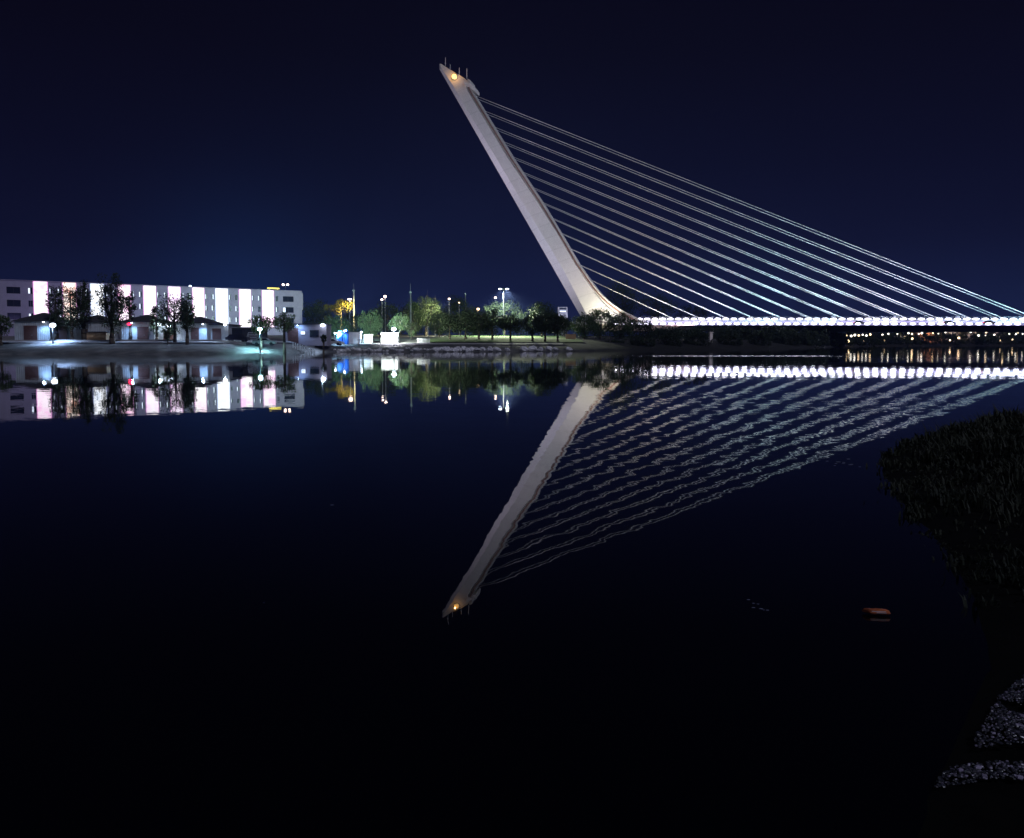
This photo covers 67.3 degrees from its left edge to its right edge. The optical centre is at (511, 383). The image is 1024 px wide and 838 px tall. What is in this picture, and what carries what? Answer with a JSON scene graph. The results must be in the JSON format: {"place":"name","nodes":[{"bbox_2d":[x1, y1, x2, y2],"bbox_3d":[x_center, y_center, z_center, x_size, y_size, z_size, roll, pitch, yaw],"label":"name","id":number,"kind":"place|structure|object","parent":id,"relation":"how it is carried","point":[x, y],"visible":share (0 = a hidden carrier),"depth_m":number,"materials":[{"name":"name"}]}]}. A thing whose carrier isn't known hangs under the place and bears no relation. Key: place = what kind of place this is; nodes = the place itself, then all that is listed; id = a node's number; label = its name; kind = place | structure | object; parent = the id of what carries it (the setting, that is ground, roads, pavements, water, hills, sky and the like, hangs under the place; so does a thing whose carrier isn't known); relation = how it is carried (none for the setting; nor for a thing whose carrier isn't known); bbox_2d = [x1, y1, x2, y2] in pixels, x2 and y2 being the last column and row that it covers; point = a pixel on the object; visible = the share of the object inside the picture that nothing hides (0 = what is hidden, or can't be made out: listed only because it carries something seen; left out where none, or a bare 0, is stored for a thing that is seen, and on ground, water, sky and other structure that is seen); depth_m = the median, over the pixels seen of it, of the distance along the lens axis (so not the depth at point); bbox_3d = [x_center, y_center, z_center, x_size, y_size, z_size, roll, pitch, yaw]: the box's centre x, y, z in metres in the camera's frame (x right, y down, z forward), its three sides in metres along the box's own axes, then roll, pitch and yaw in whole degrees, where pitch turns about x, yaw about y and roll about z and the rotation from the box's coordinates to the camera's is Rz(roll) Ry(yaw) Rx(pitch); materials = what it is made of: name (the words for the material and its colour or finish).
{"place":"outdoors","nodes":[
{"label":"outdoors","id":0,"kind":"place"},
{"bbox_2d":[3,341,290,341],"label":"path","id":1,"kind":"structure","parent":0,"point":[130,341],"depth_m":143.14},
{"bbox_2d":[225,334,249,341],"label":"car","id":2,"kind":"object","parent":1,"relation":"on","point":[233,337],"visible":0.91,"depth_m":145.50,"materials":[{"name":"black paint"}]},
{"bbox_2d":[357,343,562,343],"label":"path","id":3,"kind":"structure","parent":0,"point":[460,343],"depth_m":173.16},
{"bbox_2d":[426,335,582,341],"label":"lawn","id":4,"kind":"structure","parent":0,"point":[474,338],"depth_m":192.31,"materials":[{"name":"green plant"}]},
{"bbox_2d":[439,312,461,338],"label":"tree","id":5,"kind":"object","parent":4,"relation":"on","point":[447,323],"visible":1,"depth_m":185.74,"materials":[{"name":"green plant"}]},
{"bbox_2d":[452,309,476,338],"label":"tree","id":6,"kind":"object","parent":4,"relation":"on","point":[464,313],"visible":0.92,"depth_m":185.63,"materials":[{"name":"green plant"}]},
{"bbox_2d":[468,309,491,338],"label":"tree","id":7,"kind":"object","parent":4,"relation":"on","point":[478,328],"visible":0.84,"depth_m":185.55,"materials":[{"name":"green plant"}]},
{"bbox_2d":[479,308,504,339],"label":"tree","id":8,"kind":"object","parent":4,"relation":"on","point":[492,321],"visible":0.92,"depth_m":185.74,"materials":[{"name":"green plant"}]},
{"bbox_2d":[498,312,521,339],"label":"tree","id":9,"kind":"object","parent":4,"relation":"on","point":[507,322],"visible":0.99,"depth_m":185.83,"materials":[{"name":"green plant"}]},
{"bbox_2d":[519,313,545,340],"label":"tree","id":10,"kind":"object","parent":4,"relation":"on","point":[532,331],"visible":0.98,"depth_m":185.77,"materials":[{"name":"green plant"}]},
{"bbox_2d":[533,309,556,340],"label":"tree","id":11,"kind":"object","parent":4,"relation":"on","point":[546,315],"visible":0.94,"depth_m":185.55,"materials":[{"name":"green plant"}]},
{"bbox_2d":[545,312,570,341],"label":"tree","id":12,"kind":"object","parent":4,"relation":"on","point":[558,319],"visible":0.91,"depth_m":185.60,"materials":[{"name":"green plant"}]},
{"bbox_2d":[0,346,1023,837],"bbox_3d":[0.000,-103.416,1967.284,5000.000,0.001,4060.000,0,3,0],"label":"river","id":13,"kind":"structure","parent":0,"point":[514,594],"depth_m":6.08,"materials":[{"name":"black liquid"}]},
{"bbox_2d":[862,608,890,614],"bbox_3d":[2.678,1.672,5.652,0.189,0.040,0.053,0,3,6],"label":"floating packet","id":14,"kind":"object","parent":13,"relation":"on","point":[877,611],"visible":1,"depth_m":5.63,"materials":[{"name":"orange plastic"}]},
{"bbox_2d":[0,334,1023,353],"bbox_3d":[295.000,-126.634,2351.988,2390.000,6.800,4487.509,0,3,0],"label":"ground","id":15,"kind":"structure","parent":0,"point":[591,343],"depth_m":161.75,"materials":[{"name":"concrete"}]},
{"bbox_2d":[0,314,13,344],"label":"tree","id":16,"kind":"object","parent":15,"relation":"on","point":[8,324],"visible":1,"depth_m":137.52,"materials":[{"name":"green plant"}]},
{"bbox_2d":[12,313,67,339],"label":"boathouse","id":17,"kind":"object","parent":15,"relation":"on","point":[33,327],"visible":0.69,"depth_m":149.63,"materials":[{"name":"paint"}]},
{"bbox_2d":[23,326,37,339],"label":"door","id":18,"kind":"structure","parent":17,"relation":"in","point":[30,332],"depth_m":149.53,"materials":[{"name":"wood"}]},
{"bbox_2d":[44,285,64,340],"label":"tree","id":19,"kind":"object","parent":15,"relation":"on","point":[54,315],"visible":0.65,"depth_m":148.34,"materials":[{"name":"green plant"}]},
{"bbox_2d":[53,324,68,339],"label":"boathouse","id":20,"kind":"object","parent":15,"relation":"on","point":[63,334],"visible":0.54,"depth_m":150.59,"materials":[{"name":"paint"}]},
{"bbox_2d":[54,326,67,339],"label":"door","id":21,"kind":"structure","parent":20,"relation":"in","point":[63,335],"depth_m":150.56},
{"bbox_2d":[51,283,93,339],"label":"tree","id":22,"kind":"object","parent":15,"relation":"on","point":[70,310],"visible":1,"depth_m":145.35,"materials":[{"name":"green plant"}]},
{"bbox_2d":[72,279,94,339],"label":"tree","id":23,"kind":"object","parent":15,"relation":"on","point":[82,324],"visible":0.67,"depth_m":148.23,"materials":[{"name":"green plant"}]},
{"bbox_2d":[69,315,121,339],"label":"boathouse","id":24,"kind":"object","parent":15,"relation":"on","point":[93,325],"visible":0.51,"depth_m":149.67,"materials":[{"name":"paint"}]},
{"bbox_2d":[85,332,109,339],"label":"kiosk","id":25,"kind":"object","parent":15,"relation":"on","point":[98,335],"visible":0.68,"depth_m":146.23,"materials":[{"name":"wood"}]},
{"bbox_2d":[92,272,128,343],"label":"tree","id":26,"kind":"object","parent":15,"relation":"on","point":[114,304],"visible":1,"depth_m":140.03,"materials":[{"name":"green plant"}]},
{"bbox_2d":[56,339,172,342],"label":"parapet wall","id":27,"kind":"structure","parent":15,"relation":"on","point":[94,341],"depth_m":143.65,"materials":[{"name":"concrete"}]},
{"bbox_2d":[123,291,137,339],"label":"tree","id":28,"kind":"object","parent":15,"relation":"on","point":[131,306],"visible":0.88,"depth_m":149.30,"materials":[{"name":"green plant"}]},
{"bbox_2d":[119,315,168,339],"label":"boathouse","id":29,"kind":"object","parent":15,"relation":"on","point":[141,327],"visible":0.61,"depth_m":149.63,"materials":[{"name":"paint"}]},
{"bbox_2d":[137,327,148,338],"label":"door","id":30,"kind":"structure","parent":29,"relation":"in","point":[142,332],"depth_m":149.53,"materials":[{"name":"wood"}]},
{"bbox_2d":[0,279,302,335],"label":"apartment building","id":31,"kind":"structure","parent":15,"relation":"on","point":[19,299],"depth_m":218.30,"materials":[{"name":"paint"}]},
{"bbox_2d":[6,287,19,293],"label":"window","id":32,"kind":"structure","parent":31,"relation":"in","point":[14,290],"depth_m":196.18,"materials":[{"name":"black glass"}]},
{"bbox_2d":[7,300,20,306],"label":"window","id":33,"kind":"structure","parent":31,"relation":"in","point":[15,303],"depth_m":196.46,"materials":[{"name":"black glass"}]},
{"bbox_2d":[7,313,20,319],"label":"window","id":34,"kind":"structure","parent":31,"relation":"in","point":[14,316],"depth_m":196.56,"materials":[{"name":"black glass"}]},
{"bbox_2d":[283,296,292,301],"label":"window","id":35,"kind":"structure","parent":31,"relation":"in","point":[285,298],"depth_m":236.69,"materials":[{"name":"black glass"}]},
{"bbox_2d":[283,307,293,312],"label":"window","id":36,"kind":"structure","parent":31,"relation":"in","point":[289,309],"depth_m":236.98,"materials":[{"name":"black glass"}]},
{"bbox_2d":[149,305,164,339],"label":"tree","id":37,"kind":"object","parent":15,"relation":"on","point":[156,324],"visible":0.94,"depth_m":147.32,"materials":[{"name":"green plant"}]},
{"bbox_2d":[158,325,176,339],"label":"boathouse","id":38,"kind":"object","parent":15,"relation":"on","point":[160,335],"visible":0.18,"depth_m":150.66,"materials":[{"name":"paint"}]},
{"bbox_2d":[163,330,171,344],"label":"tree","id":39,"kind":"object","parent":15,"relation":"on","point":[167,334],"visible":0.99,"depth_m":138.56,"materials":[{"name":"green plant"}]},
{"bbox_2d":[160,321,177,338],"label":"tree","id":40,"kind":"object","parent":15,"relation":"on","point":[162,331],"visible":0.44,"depth_m":146.16,"materials":[{"name":"green plant"}]},
{"bbox_2d":[156,293,192,342],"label":"tree","id":41,"kind":"object","parent":15,"relation":"on","point":[168,312],"visible":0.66,"depth_m":141.08,"materials":[{"name":"green plant"}]},
{"bbox_2d":[175,293,196,344],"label":"tree","id":42,"kind":"object","parent":15,"relation":"on","point":[187,317],"visible":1,"depth_m":138.30,"materials":[{"name":"green plant"}]},
{"bbox_2d":[176,317,223,339],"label":"boathouse","id":43,"kind":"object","parent":15,"relation":"on","point":[201,332],"visible":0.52,"depth_m":149.67,"materials":[{"name":"paint"}]},
{"bbox_2d":[191,328,198,339],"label":"door","id":44,"kind":"structure","parent":43,"relation":"in","point":[194,335],"depth_m":149.53,"materials":[{"name":"wood"}]},
{"bbox_2d":[189,340,245,344],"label":"parapet wall","id":45,"kind":"structure","parent":15,"relation":"on","point":[234,342],"depth_m":143.66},
{"bbox_2d":[208,324,241,339],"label":"boathouse","id":46,"kind":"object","parent":15,"relation":"on","point":[219,331],"visible":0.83,"depth_m":150.64,"materials":[{"name":"paint"}]},
{"bbox_2d":[212,328,220,339],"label":"door","id":47,"kind":"structure","parent":46,"relation":"in","point":[216,332],"depth_m":150.56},
{"bbox_2d":[232,328,267,339],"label":"pavilion","id":48,"kind":"structure","parent":15,"relation":"on","point":[243,331],"depth_m":152.67,"materials":[{"name":"grey metal"}]},
{"bbox_2d":[232,329,242,333],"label":"window","id":49,"kind":"structure","parent":48,"relation":"in","point":[234,331],"depth_m":152.56,"materials":[{"name":"black glass"}]},
{"bbox_2d":[247,315,271,349],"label":"tree","id":50,"kind":"object","parent":15,"relation":"on","point":[265,322],"visible":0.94,"depth_m":141.22,"materials":[{"name":"green plant"}]},
{"bbox_2d":[252,338,276,345],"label":"car","id":51,"kind":"object","parent":15,"relation":"on","point":[264,341],"visible":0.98,"depth_m":144.47,"materials":[{"name":"grey paint"}]},
{"bbox_2d":[271,311,295,352],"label":"tree","id":52,"kind":"object","parent":15,"relation":"on","point":[285,323],"visible":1,"depth_m":142.33,"materials":[{"name":"green plant"}]},
{"bbox_2d":[293,343,313,352],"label":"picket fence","id":53,"kind":"object","parent":15,"relation":"on","point":[297,346],"visible":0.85,"depth_m":149.85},
{"bbox_2d":[285,324,331,345],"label":"annex","id":54,"kind":"object","parent":15,"relation":"on","point":[307,334],"visible":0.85,"depth_m":155.66,"materials":[{"name":"paint"}]},
{"bbox_2d":[288,328,298,343],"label":"door","id":55,"kind":"structure","parent":54,"relation":"in","point":[292,335],"depth_m":155.61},
{"bbox_2d":[310,330,318,336],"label":"window","id":56,"kind":"structure","parent":54,"relation":"in","point":[313,333],"depth_m":155.57,"materials":[{"name":"black glass"}]},
{"bbox_2d":[302,298,333,323],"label":"tree","id":57,"kind":"object","parent":15,"relation":"on","point":[317,311],"visible":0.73,"depth_m":247.62,"materials":[{"name":"green plant"}]},
{"bbox_2d":[320,334,326,352],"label":"tree","id":58,"kind":"object","parent":15,"relation":"on","point":[323,337],"visible":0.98,"depth_m":145.63,"materials":[{"name":"green plant"}]},
{"bbox_2d":[319,314,351,335],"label":"tree","id":59,"kind":"object","parent":15,"relation":"on","point":[336,322],"visible":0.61,"depth_m":213.63,"materials":[{"name":"green plant"}]},
{"bbox_2d":[331,339,343,345],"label":"car","id":60,"kind":"object","parent":15,"relation":"on","point":[336,342],"visible":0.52,"depth_m":161.86,"materials":[{"name":"grey paint"}]},
{"bbox_2d":[323,298,353,327],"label":"tree","id":61,"kind":"object","parent":15,"relation":"on","point":[335,308],"visible":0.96,"depth_m":233.87,"materials":[{"name":"green plant"}]},
{"bbox_2d":[337,331,342,340],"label":"portable toilet","id":62,"kind":"object","parent":15,"relation":"on","point":[339,335],"visible":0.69,"depth_m":167.69,"materials":[{"name":"blue plastic"}]},
{"bbox_2d":[343,330,348,343],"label":"portable toilet","id":63,"kind":"object","parent":15,"relation":"on","point":[346,336],"visible":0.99,"depth_m":167.71,"materials":[{"name":"blue plastic"}]},
{"bbox_2d":[342,312,359,329],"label":"tree","id":64,"kind":"object","parent":15,"relation":"on","point":[347,315],"visible":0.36,"depth_m":278.01,"materials":[{"name":"green plant"}]},
{"bbox_2d":[352,290,354,328],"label":"mast","id":65,"kind":"object","parent":15,"relation":"on","point":[353,306],"visible":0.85,"depth_m":234.97,"materials":[{"name":"silver metal"}]},
{"bbox_2d":[349,332,360,343],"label":"container","id":66,"kind":"object","parent":15,"relation":"on","point":[354,337],"visible":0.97,"depth_m":168.68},
{"bbox_2d":[345,315,365,331],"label":"tree","id":67,"kind":"object","parent":15,"relation":"on","point":[355,327],"visible":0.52,"depth_m":223.78,"materials":[{"name":"green plant"}]},
{"bbox_2d":[363,334,372,342],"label":"kiosk","id":68,"kind":"object","parent":15,"relation":"on","point":[368,338],"visible":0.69,"depth_m":170.71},
{"bbox_2d":[356,308,383,337],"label":"tree","id":69,"kind":"object","parent":15,"relation":"on","point":[374,326],"visible":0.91,"depth_m":203.99,"materials":[{"name":"green plant"}]},
{"bbox_2d":[368,307,390,334],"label":"tree","id":70,"kind":"object","parent":15,"relation":"on","point":[379,333],"visible":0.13,"depth_m":288.16,"materials":[{"name":"green plant"}]},
{"bbox_2d":[374,300,401,332],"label":"tree","id":71,"kind":"object","parent":15,"relation":"on","point":[381,309],"visible":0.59,"depth_m":230.25,"materials":[{"name":"green plant"}]},
{"bbox_2d":[381,333,399,342],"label":"cabin","id":72,"kind":"object","parent":15,"relation":"on","point":[386,337],"visible":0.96,"depth_m":169.69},
{"bbox_2d":[388,313,410,332],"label":"tree","id":73,"kind":"object","parent":15,"relation":"on","point":[398,325],"visible":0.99,"depth_m":186.73,"materials":[{"name":"green plant"}]},
{"bbox_2d":[389,303,411,334],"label":"tree","id":74,"kind":"object","parent":15,"relation":"on","point":[400,310],"visible":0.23,"depth_m":289.09,"materials":[{"name":"green plant"}]},
{"bbox_2d":[403,322,417,338],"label":"tree","id":75,"kind":"object","parent":15,"relation":"on","point":[412,325],"visible":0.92,"depth_m":191.54,"materials":[{"name":"green plant"}]},
{"bbox_2d":[401,300,425,335],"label":"tree","id":76,"kind":"object","parent":15,"relation":"on","point":[417,316],"visible":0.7,"depth_m":248.39,"materials":[{"name":"green plant"}]},
{"bbox_2d":[409,293,442,335],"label":"tree","id":77,"kind":"object","parent":15,"relation":"on","point":[428,306],"visible":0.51,"depth_m":259.68,"materials":[{"name":"green plant"}]},
{"bbox_2d":[425,309,452,336],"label":"tree","id":78,"kind":"object","parent":15,"relation":"on","point":[434,321],"visible":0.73,"depth_m":203.78,"materials":[{"name":"green plant"}]},
{"bbox_2d":[441,295,476,334],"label":"tree","id":79,"kind":"object","parent":15,"relation":"on","point":[456,309],"visible":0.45,"depth_m":298.19,"materials":[{"name":"green plant"}]},
{"bbox_2d":[483,299,525,335],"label":"tree","id":80,"kind":"object","parent":15,"relation":"on","point":[493,305],"visible":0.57,"depth_m":259.63,"materials":[{"name":"green plant"}]},
{"bbox_2d":[512,309,530,335],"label":"tree","id":81,"kind":"object","parent":15,"relation":"on","point":[521,332],"visible":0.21,"depth_m":288.94,"materials":[{"name":"green plant"}]},
{"bbox_2d":[525,300,560,336],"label":"tree","id":82,"kind":"object","parent":15,"relation":"on","point":[537,310],"visible":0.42,"depth_m":233.66,"materials":[{"name":"green plant"}]},
{"bbox_2d":[557,307,567,334],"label":"distant building","id":83,"kind":"structure","parent":15,"relation":"on","point":[563,310],"depth_m":428.44,"materials":[{"name":"tile"}]},
{"bbox_2d":[556,314,572,336],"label":"tree","id":84,"kind":"object","parent":15,"relation":"on","point":[569,328],"visible":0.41,"depth_m":249.38,"materials":[{"name":"green plant"}]},
{"bbox_2d":[565,334,575,338],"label":"ochre wall","id":85,"kind":"structure","parent":15,"relation":"on","point":[570,336],"depth_m":204.47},
{"bbox_2d":[568,312,599,339],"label":"tree","id":86,"kind":"object","parent":15,"relation":"on","point":[582,330],"visible":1,"depth_m":213.56,"materials":[{"name":"green plant"}]},
{"bbox_2d":[581,306,618,339],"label":"tree","id":87,"kind":"object","parent":15,"relation":"on","point":[599,315],"visible":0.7,"depth_m":220.28,"materials":[{"name":"green plant"}]},
{"bbox_2d":[605,312,637,339],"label":"tree","id":88,"kind":"object","parent":15,"relation":"on","point":[627,324],"visible":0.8,"depth_m":230.15,"materials":[{"name":"green plant"}]},
{"bbox_2d":[604,277,642,332],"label":"tree","id":89,"kind":"object","parent":15,"relation":"on","point":[625,305],"visible":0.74,"depth_m":466.43,"materials":[{"name":"green plant"}]},
{"bbox_2d":[625,317,658,338],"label":"tree","id":90,"kind":"object","parent":15,"relation":"on","point":[641,327],"visible":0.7,"depth_m":243.18,"materials":[{"name":"green plant"}]},
{"bbox_2d":[630,334,655,346],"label":"tree","id":91,"kind":"object","parent":15,"relation":"on","point":[640,340],"visible":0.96,"depth_m":202.23,"materials":[{"name":"green plant"}]},
{"bbox_2d":[637,290,679,318],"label":"tree","id":92,"kind":"object","parent":15,"relation":"on","point":[654,305],"visible":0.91,"depth_m":476.22,"materials":[{"name":"green plant"}]},
{"bbox_2d":[652,325,684,339],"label":"tree","id":93,"kind":"object","parent":15,"relation":"on","point":[660,333],"visible":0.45,"depth_m":260.93,"materials":[{"name":"green plant"}]},
{"bbox_2d":[655,333,682,346],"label":"tree","id":94,"kind":"object","parent":15,"relation":"on","point":[672,340],"visible":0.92,"depth_m":212.76,"materials":[{"name":"green plant"}]},
{"bbox_2d":[676,305,710,318],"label":"tree","id":95,"kind":"object","parent":15,"relation":"on","point":[701,312],"visible":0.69,"depth_m":485.70,"materials":[{"name":"green plant"}]},
{"bbox_2d":[683,332,713,345],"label":"tree","id":96,"kind":"object","parent":15,"relation":"on","point":[700,335],"visible":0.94,"depth_m":223.72,"materials":[{"name":"green plant"}]},
{"bbox_2d":[716,333,742,345],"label":"tree","id":97,"kind":"object","parent":15,"relation":"on","point":[726,339],"visible":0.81,"depth_m":236.83,"materials":[{"name":"green plant"}]},
{"bbox_2d":[439,57,1023,331],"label":"cable stayed bridge","id":98,"kind":"structure","parent":15,"relation":"on","point":[586,295],"depth_m":349.89,"materials":[{"name":"white concrete"}]},
{"bbox_2d":[744,331,771,345],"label":"tree","id":99,"kind":"object","parent":15,"relation":"on","point":[761,336],"visible":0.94,"depth_m":254.68,"materials":[{"name":"green plant"}]},
{"bbox_2d":[773,332,801,345],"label":"tree","id":100,"kind":"object","parent":15,"relation":"on","point":[782,340],"visible":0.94,"depth_m":280.96,"materials":[{"name":"green plant"}]},
{"bbox_2d":[646,324,1023,347],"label":"wood","id":101,"kind":"object","parent":15,"relation":"on","point":[806,337],"visible":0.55,"depth_m":380.39,"materials":[{"name":"black plant"}]},
{"bbox_2d":[0,0,1023,337],"label":"sky","id":102,"kind":"structure","parent":0,"point":[324,149],"materials":[{"name":"blue"}]},
{"bbox_2d":[878,427,1023,837],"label":"bank","id":103,"kind":"structure","parent":0,"point":[989,807],"depth_m":4.58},
{"bbox_2d":[863,403,1023,610],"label":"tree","id":104,"kind":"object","parent":103,"relation":"on","point":[986,434],"depth_m":10.55,"materials":[{"name":"plant"}]},
{"bbox_2d":[934,675,1023,787],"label":"gravel","id":105,"kind":"structure","parent":0,"point":[976,770],"depth_m":3.69,"materials":[{"name":"gravel"}]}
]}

